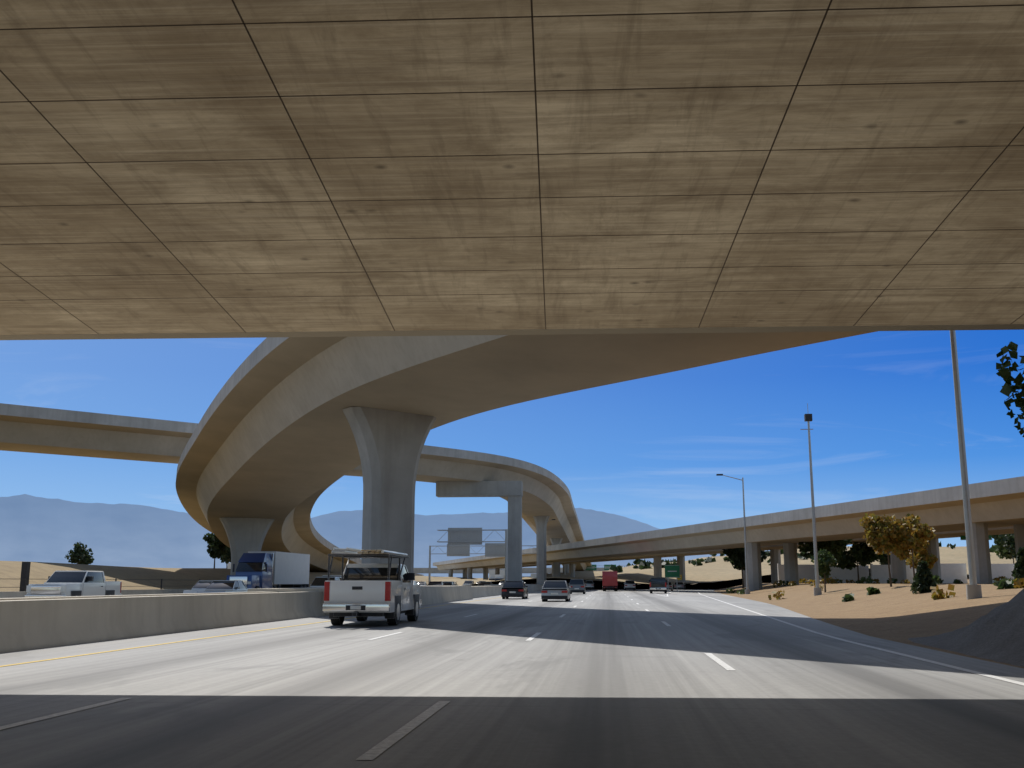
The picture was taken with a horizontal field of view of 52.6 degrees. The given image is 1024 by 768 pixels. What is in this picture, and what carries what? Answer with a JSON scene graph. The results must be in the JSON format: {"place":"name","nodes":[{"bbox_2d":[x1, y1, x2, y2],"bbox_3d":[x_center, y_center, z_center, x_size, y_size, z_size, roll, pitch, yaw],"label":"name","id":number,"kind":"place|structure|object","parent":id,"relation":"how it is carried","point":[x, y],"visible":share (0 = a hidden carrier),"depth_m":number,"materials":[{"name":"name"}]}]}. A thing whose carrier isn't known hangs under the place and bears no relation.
{"place":"outdoors","nodes":[
{"label":"outdoors","id":0,"kind":"place"},
{"bbox_2d":[0,494,230,567],"bbox_3d":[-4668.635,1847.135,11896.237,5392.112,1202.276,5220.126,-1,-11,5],"label":"mountains","id":1,"kind":"structure","parent":0,"point":[37,529],"depth_m":12381.73,"materials":[{"name":"blue stone"}]},
{"bbox_2d":[322,575,340,576],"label":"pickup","id":2,"kind":"object","parent":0,"point":[332,576],"visible":0.04,"depth_m":88.70,"materials":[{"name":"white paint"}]},
{"bbox_2d":[0,0,1023,339],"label":"overpass deck","id":3,"kind":"structure","parent":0,"point":[264,168],"depth_m":11.29,"materials":[{"name":"concrete"}]},
{"bbox_2d":[0,585,1023,767],"bbox_3d":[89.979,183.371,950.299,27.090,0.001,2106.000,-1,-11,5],"label":"road","id":4,"kind":"structure","parent":0,"point":[607,678],"depth_m":12.27,"materials":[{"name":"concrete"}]},
{"bbox_2d":[0,584,568,652],"bbox_3d":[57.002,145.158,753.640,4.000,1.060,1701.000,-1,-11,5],"label":"median barrier","id":5,"kind":"object","parent":4,"relation":"on","point":[29,623],"visible":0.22,"depth_m":26.34,"materials":[{"name":"concrete"}]},
{"bbox_2d":[342,407,436,582],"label":"bridge pillar","id":6,"kind":"structure","parent":5,"relation":"on","point":[390,444],"depth_m":61.91,"materials":[{"name":"concrete"}]},
{"bbox_2d":[437,528,507,580],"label":"cantilever sign","id":7,"kind":"object","parent":5,"relation":"on","point":[464,536],"visible":0.96,"depth_m":135.24,"materials":[{"name":"metal"}]},
{"bbox_2d":[533,516,549,584],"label":"bridge pillar","id":8,"kind":"structure","parent":5,"relation":"on","point":[541,527],"depth_m":200.39,"materials":[{"name":"concrete"}]},
{"bbox_2d":[550,538,562,576],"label":"bridge pillar","id":9,"kind":"structure","parent":5,"relation":"on","point":[556,565],"depth_m":258.93,"materials":[{"name":"concrete"}]},
{"bbox_2d":[563,564,568,583],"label":"bridge pillar","id":10,"kind":"structure","parent":5,"relation":"on","point":[566,570],"depth_m":317.97,"materials":[{"name":"concrete"}]},
{"bbox_2d":[323,547,421,624],"bbox_3d":[-4.438,6.625,33.892,2.340,2.340,6.300,-1,-11,4],"label":"pickup truck","id":11,"kind":"object","parent":4,"relation":"on","point":[390,592],"visible":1,"depth_m":31.45,"materials":[{"name":"white paint"}]},
{"bbox_2d":[0,587,1023,759],"bbox_3d":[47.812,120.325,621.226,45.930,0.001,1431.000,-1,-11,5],"label":"lane markings","id":12,"kind":"object","parent":4,"relation":"on","point":[386,743],"visible":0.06,"depth_m":11.69,"materials":[{"name":"white paint"}]},
{"bbox_2d":[501,581,527,598],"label":"dark sedan","id":13,"kind":"object","parent":4,"relation":"on","point":[514,589],"visible":0.99,"depth_m":82.87,"materials":[{"name":"black paint"}]},
{"bbox_2d":[541,581,570,601],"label":"silver sedan","id":14,"kind":"object","parent":4,"relation":"on","point":[555,590],"visible":1,"depth_m":71.84,"materials":[{"name":"grey paint"}]},
{"bbox_2d":[569,579,585,593],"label":"car","id":15,"kind":"object","parent":4,"relation":"on","point":[577,585],"visible":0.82,"depth_m":119.51,"materials":[{"name":"grey paint"}]},
{"bbox_2d":[585,580,593,589],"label":"car","id":16,"kind":"object","parent":4,"relation":"on","point":[589,584],"visible":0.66,"depth_m":196.09,"materials":[{"name":"grey paint"}]},
{"bbox_2d":[586,565,629,569],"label":"sign gantry","id":17,"kind":"object","parent":4,"relation":"on","point":[593,567],"visible":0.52,"depth_m":436.59,"materials":[{"name":"metal"}]},
{"bbox_2d":[602,571,617,590],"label":"truck","id":18,"kind":"object","parent":4,"relation":"on","point":[609,579],"visible":0.99,"depth_m":157.98,"materials":[{"name":"red paint"}]},
{"bbox_2d":[624,580,635,589],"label":"car","id":19,"kind":"object","parent":4,"relation":"on","point":[629,584],"visible":0.99,"depth_m":175.67,"materials":[{"name":"white paint"}]},
{"bbox_2d":[649,578,667,592],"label":"black pickup","id":20,"kind":"object","parent":4,"relation":"on","point":[657,584],"visible":1,"depth_m":125.99,"materials":[{"name":"black paint"}]},
{"bbox_2d":[0,561,1023,668],"bbox_3d":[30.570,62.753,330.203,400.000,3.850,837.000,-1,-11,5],"label":"ground","id":21,"kind":"structure","parent":0,"point":[899,612],"depth_m":56.75,"materials":[{"name":"beige sand"}]},
{"bbox_2d":[65,542,94,564],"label":"tree","id":22,"kind":"object","parent":21,"relation":"on","point":[79,553],"visible":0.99,"depth_m":235.20,"materials":[{"name":"green plant"}]},
{"bbox_2d":[0,587,309,597],"bbox_3d":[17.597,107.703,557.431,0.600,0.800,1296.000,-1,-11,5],"label":"roadway","id":23,"kind":"structure","parent":21,"relation":"on","point":[17,594],"depth_m":74.50,"materials":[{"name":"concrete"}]},
{"bbox_2d":[0,562,427,590],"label":"fence","id":24,"kind":"object","parent":21,"relation":"on","point":[25,575],"visible":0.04,"depth_m":65.50,"materials":[{"name":"steel"}]},
{"bbox_2d":[203,533,226,568],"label":"tree","id":25,"kind":"object","parent":21,"relation":"on","point":[216,546],"visible":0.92,"depth_m":152.89,"materials":[{"name":"green plant"}]},
{"bbox_2d":[220,546,230,568],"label":"tree","id":26,"kind":"object","parent":21,"relation":"on","point":[226,558],"visible":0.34,"depth_m":204.20,"materials":[{"name":"green plant"}]},
{"bbox_2d":[219,517,274,574],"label":"bridge pillar","id":27,"kind":"structure","parent":21,"relation":"on","point":[245,535],"depth_m":114.43,"materials":[{"name":"concrete"}]},
{"bbox_2d":[227,563,504,574],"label":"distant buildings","id":28,"kind":"structure","parent":21,"relation":"on","point":[492,572],"depth_m":560.74,"materials":[{"name":"concrete"}]},
{"bbox_2d":[448,569,452,576],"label":"bridge column","id":29,"kind":"structure","parent":21,"relation":"on","point":[450,572],"depth_m":374.57,"materials":[{"name":"concrete"}]},
{"bbox_2d":[463,569,466,577],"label":"bridge column","id":30,"kind":"structure","parent":21,"relation":"on","point":[464,573],"depth_m":376.62,"materials":[{"name":"concrete"}]},
{"bbox_2d":[467,567,471,578],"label":"bridge column","id":31,"kind":"structure","parent":21,"relation":"on","point":[469,572],"depth_m":332.98,"materials":[{"name":"concrete"}]},
{"bbox_2d":[483,568,487,579],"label":"bridge column","id":32,"kind":"structure","parent":21,"relation":"on","point":[485,573],"depth_m":335.08,"materials":[{"name":"concrete"}]},
{"bbox_2d":[495,568,499,574],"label":"bridge column","id":33,"kind":"structure","parent":21,"relation":"on","point":[497,571],"depth_m":373.17,"materials":[{"name":"concrete"}]},
{"bbox_2d":[508,496,521,580],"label":"bridge pillar","id":34,"kind":"structure","parent":21,"relation":"on","point":[514,538],"depth_m":141.28,"materials":[{"name":"grey concrete"}]},
{"bbox_2d":[436,481,522,496],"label":"pier cap beam","id":35,"kind":"structure","parent":34,"relation":"on","point":[477,488],"depth_m":142.79,"materials":[{"name":"grey concrete"}]},
{"bbox_2d":[176,331,876,575],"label":"flyover","id":36,"kind":"object","parent":21,"relation":"on","point":[272,437],"visible":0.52,"depth_m":59.78,"materials":[{"name":"concrete"}]},
{"bbox_2d":[215,568,869,582],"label":"embankment","id":37,"kind":"structure","parent":21,"relation":"on","point":[476,570],"depth_m":575.49,"materials":[{"name":"sand"}]},
{"bbox_2d":[569,563,574,582],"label":"bridge column","id":38,"kind":"structure","parent":21,"relation":"on","point":[571,569],"depth_m":292.24,"materials":[{"name":"concrete"}]},
{"bbox_2d":[653,556,661,577],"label":"bridge column","id":39,"kind":"structure","parent":21,"relation":"on","point":[657,560],"depth_m":207.03,"materials":[{"name":"concrete"}]},
{"bbox_2d":[665,565,679,590],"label":"road sign","id":40,"kind":"object","parent":21,"relation":"on","point":[672,571],"visible":0.88,"depth_m":155.18,"materials":[{"name":"metal"}]},
{"bbox_2d":[677,556,685,588],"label":"bridge column","id":41,"kind":"structure","parent":21,"relation":"on","point":[681,561],"depth_m":209.14,"materials":[{"name":"concrete"}]},
{"bbox_2d":[667,587,714,591],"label":"road exit","id":42,"kind":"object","parent":21,"relation":"on","point":[702,589],"visible":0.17,"depth_m":173.59,"materials":[{"name":"concrete"}]},
{"bbox_2d":[666,582,672,590],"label":"car","id":43,"kind":"object","parent":42,"relation":"on","point":[670,584],"visible":0.48,"depth_m":166.29,"materials":[{"name":"grey paint"}]},
{"bbox_2d":[674,582,684,589],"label":"silver car","id":44,"kind":"object","parent":42,"relation":"on","point":[679,585],"visible":1,"depth_m":194.67,"materials":[{"name":"grey paint"}]},
{"bbox_2d":[432,546,1015,585],"bbox_3d":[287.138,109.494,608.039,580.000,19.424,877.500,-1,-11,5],"label":"hillside","id":45,"kind":"structure","parent":21,"relation":"on","point":[719,569],"depth_m":255.64,"materials":[{"name":"beige sand"}]},
{"bbox_2d":[0,403,593,570],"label":"flyover","id":46,"kind":"object","parent":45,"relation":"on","point":[42,430],"visible":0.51,"depth_m":113.91,"materials":[{"name":"concrete"}]},
{"bbox_2d":[716,474,749,593],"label":"light pole","id":47,"kind":"object","parent":21,"relation":"on","point":[747,590],"visible":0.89,"depth_m":113.06,"materials":[{"name":"metal"}]},
{"bbox_2d":[722,547,766,588],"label":"tree","id":48,"kind":"object","parent":21,"relation":"on","point":[736,556],"visible":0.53,"depth_m":153.06,"materials":[{"name":"green plant"}]},
{"bbox_2d":[743,570,745,587],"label":"trunk","id":49,"kind":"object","parent":21,"relation":"on","point":[744,575],"depth_m":165.31,"materials":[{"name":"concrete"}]},
{"bbox_2d":[747,542,761,590],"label":"bridge column","id":50,"kind":"structure","parent":21,"relation":"on","point":[754,566],"depth_m":125.38,"materials":[{"name":"concrete"}]},
{"bbox_2d":[770,549,780,583],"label":"bridge column","id":51,"kind":"structure","parent":21,"relation":"on","point":[775,557],"depth_m":167.76,"materials":[{"name":"concrete"}]},
{"bbox_2d":[783,543,798,585],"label":"bridge column","id":52,"kind":"structure","parent":21,"relation":"on","point":[790,561],"depth_m":127.62,"materials":[{"name":"concrete"}]},
{"bbox_2d":[800,403,821,595],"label":"light pole","id":53,"kind":"object","parent":21,"relation":"on","point":[808,419],"visible":0.91,"depth_m":73.48,"materials":[{"name":"metal"}]},
{"bbox_2d":[810,549,836,592],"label":"young tree","id":54,"kind":"object","parent":21,"relation":"on","point":[826,560],"visible":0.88,"depth_m":75.85,"materials":[{"name":"green plant"}]},
{"bbox_2d":[798,539,851,561],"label":"tree","id":55,"kind":"object","parent":21,"relation":"on","point":[835,548],"visible":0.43,"depth_m":123.81,"materials":[{"name":"green plant"}]},
{"bbox_2d":[832,542,882,579],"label":"tree","id":56,"kind":"object","parent":21,"relation":"on","point":[862,554],"visible":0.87,"depth_m":136.57,"materials":[{"name":"green plant"}]},
{"bbox_2d":[726,574,1023,601],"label":"ground cover shrubs","id":57,"kind":"object","parent":21,"relation":"on","point":[937,593],"visible":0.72,"depth_m":77.13,"materials":[{"name":"green plant"}]},
{"bbox_2d":[859,513,915,586],"bbox_3d":[23.541,10.320,64.587,3.463,4.631,2.482,-1,-11,5],"label":"young tree","id":58,"kind":"object","parent":21,"relation":"on","point":[884,534],"visible":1,"depth_m":64.33,"materials":[{"name":"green plant"}]},
{"bbox_2d":[876,548,910,564],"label":"tree","id":59,"kind":"object","parent":21,"relation":"on","point":[883,560],"visible":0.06,"depth_m":181.56,"materials":[{"name":"green plant"}]},
{"bbox_2d":[777,564,1013,583],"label":"white wall","id":60,"kind":"structure","parent":21,"relation":"on","point":[950,573],"depth_m":141.64,"materials":[{"name":"white concrete"}]},
{"bbox_2d":[890,552,906,582],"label":"bridge column","id":61,"kind":"structure","parent":21,"relation":"on","point":[898,569],"depth_m":123.80,"materials":[{"name":"concrete"}]},
{"bbox_2d":[885,513,935,576],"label":"young tree","id":62,"kind":"object","parent":21,"relation":"on","point":[923,533],"visible":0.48,"depth_m":69.71,"materials":[{"name":"yellow plant"}]},
{"bbox_2d":[906,541,937,568],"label":"young tree","id":63,"kind":"object","parent":21,"relation":"on","point":[931,559],"visible":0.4,"depth_m":76.84,"materials":[{"name":"yellow plant"}]},
{"bbox_2d":[910,560,936,593],"bbox_3d":[20.924,9.894,52.768,1.334,1.818,1.303,-1,-11,5],"label":"conifer shrub","id":64,"kind":"object","parent":21,"relation":"on","point":[924,581],"visible":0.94,"depth_m":52.55,"materials":[{"name":"green plant"}]},
{"bbox_2d":[926,538,941,579],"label":"bridge column","id":65,"kind":"structure","parent":21,"relation":"on","point":[933,547],"depth_m":126.23,"materials":[{"name":"concrete"}]},
{"bbox_2d":[908,589,1023,666],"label":"embankment","id":66,"kind":"structure","parent":21,"relation":"on","point":[996,634],"depth_m":20.08,"materials":[{"name":"grey concrete"}]},
{"bbox_2d":[950,330,981,599],"bbox_3d":[17.373,-2.905,41.044,1.000,22.700,1.000,-1,-11,5],"label":"light pole","id":67,"kind":"object","parent":21,"relation":"on","point":[973,590],"visible":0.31,"depth_m":39.69,"materials":[{"name":"metal"}]},
{"bbox_2d":[960,535,990,570],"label":"green guide sign","id":68,"kind":"object","parent":21,"relation":"on","point":[962,537],"visible":0.17,"depth_m":118.72,"materials":[{"name":"metal"}]},
{"bbox_2d":[972,522,992,583],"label":"bridge column","id":69,"kind":"structure","parent":21,"relation":"on","point":[982,553],"depth_m":83.88,"materials":[{"name":"concrete"}]},
{"bbox_2d":[991,534,1013,563],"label":"tree","id":70,"kind":"object","parent":21,"relation":"on","point":[1000,546],"visible":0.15,"depth_m":193.10,"materials":[{"name":"green plant"}]},
{"bbox_2d":[999,533,1015,558],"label":"tree","id":71,"kind":"object","parent":21,"relation":"on","point":[1010,540],"visible":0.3,"depth_m":153.22,"materials":[{"name":"green plant"}]},
{"bbox_2d":[996,341,1023,436],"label":"tree branch","id":72,"kind":"object","parent":21,"relation":"on","point":[1008,387],"visible":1,"depth_m":23.58,"materials":[{"name":"green plant"}]},
{"bbox_2d":[1011,547,1023,579],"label":"conifer shrub","id":73,"kind":"object","parent":21,"relation":"on","point":[1018,571],"visible":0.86,"depth_m":48.50,"materials":[{"name":"green plant"}]},
{"bbox_2d":[1013,524,1023,557],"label":"bridge column","id":74,"kind":"structure","parent":21,"relation":"on","point":[1019,534],"depth_m":86.67,"materials":[{"name":"concrete"}]},
{"bbox_2d":[0,330,1023,550],"label":"sky","id":75,"kind":"structure","parent":0,"point":[651,450],"materials":[{"name":"blue"}]},
{"bbox_2d":[311,508,766,577],"bbox_3d":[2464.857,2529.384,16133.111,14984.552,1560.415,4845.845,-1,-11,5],"label":"mountains","id":76,"kind":"structure","parent":0,"point":[340,529],"depth_m":18154.27,"materials":[{"name":"blue stone"}]},
{"bbox_2d":[433,476,1023,569],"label":"bridge","id":77,"kind":"structure","parent":0,"point":[996,503],"depth_m":110.77,"materials":[{"name":"concrete"}]},
{"bbox_2d":[482,526,1013,568],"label":"bridge","id":78,"kind":"structure","parent":0,"point":[991,531],"depth_m":180.14,"materials":[{"name":"concrete"}]},
{"bbox_2d":[609,541,995,572],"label":"hill bushes","id":79,"kind":"object","parent":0,"point":[643,564],"visible":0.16,"depth_m":317.13,"materials":[{"name":"green plant"}]},
{"label":"road","id":80,"kind":"structure","parent":0,"visible":0},
{"bbox_2d":[24,571,121,597],"bbox_3d":[-22.368,10.571,53.323,2.340,1.900,6.250,-1,-11,5],"label":"white pickup","id":81,"kind":"object","parent":80,"relation":"on","point":[72,583],"visible":0.56,"depth_m":52.30,"materials":[{"name":"white paint"}]},
{"bbox_2d":[183,581,211,592],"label":"oncoming car","id":82,"kind":"object","parent":80,"relation":"on","point":[201,585],"visible":0.19,"depth_m":70.26,"materials":[{"name":"white paint"}]},
{"bbox_2d":[197,580,247,592],"bbox_3d":[-17.756,12.861,64.051,2.040,1.440,4.760,-1,-11,5],"label":"oncoming car","id":83,"kind":"object","parent":80,"relation":"on","point":[217,586],"visible":0.41,"depth_m":63.59,"materials":[{"name":"grey paint"}]},
{"bbox_2d":[226,551,309,588],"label":"box truck","id":84,"kind":"object","parent":80,"relation":"on","point":[261,569],"visible":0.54,"depth_m":92.36,"materials":[{"name":"blue paint"}]},
{"bbox_2d":[310,577,340,587],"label":"oncoming car","id":85,"kind":"object","parent":80,"relation":"on","point":[318,581],"visible":0.23,"depth_m":72.63,"materials":[{"name":"grey paint"}]},
{"bbox_2d":[417,582,426,585],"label":"car","id":86,"kind":"object","parent":80,"relation":"on","point":[422,583],"visible":0.2,"depth_m":170.26,"materials":[{"name":"white paint"}]},
{"bbox_2d":[427,581,444,585],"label":"car","id":87,"kind":"object","parent":80,"relation":"on","point":[436,583],"visible":0.25,"depth_m":119.28,"materials":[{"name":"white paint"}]},
{"bbox_2d":[443,581,454,585],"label":"car","id":88,"kind":"object","parent":80,"relation":"on","point":[448,583],"visible":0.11,"depth_m":127.30,"materials":[{"name":"white paint"}]},
{"bbox_2d":[462,581,474,585],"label":"car","id":89,"kind":"object","parent":80,"relation":"on","point":[468,583],"visible":0.47,"depth_m":202.30,"materials":[{"name":"white paint"}]},
{"bbox_2d":[428,543,539,583],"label":"sign gantry","id":90,"kind":"object","parent":80,"relation":"on","point":[494,549],"visible":0.74,"depth_m":201.84,"materials":[{"name":"metal"}]},
{"bbox_2d":[478,582,492,585],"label":"car","id":91,"kind":"object","parent":80,"relation":"on","point":[484,583],"visible":0.24,"depth_m":137.15,"materials":[{"name":"beige paint"}]},
{"bbox_2d":[489,575,494,579],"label":"truck","id":92,"kind":"object","parent":80,"relation":"on","point":[491,577],"visible":0.11,"depth_m":279.52,"materials":[{"name":"white paint"}]},
{"bbox_2d":[495,575,504,580],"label":"truck","id":93,"kind":"object","parent":80,"relation":"on","point":[499,577],"visible":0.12,"depth_m":261.63,"materials":[{"name":"white paint"}]},
{"bbox_2d":[531,574,536,583],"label":"truck","id":94,"kind":"object","parent":80,"relation":"on","point":[533,576],"visible":0.17,"depth_m":233.84,"materials":[{"name":"white paint"}]}
]}

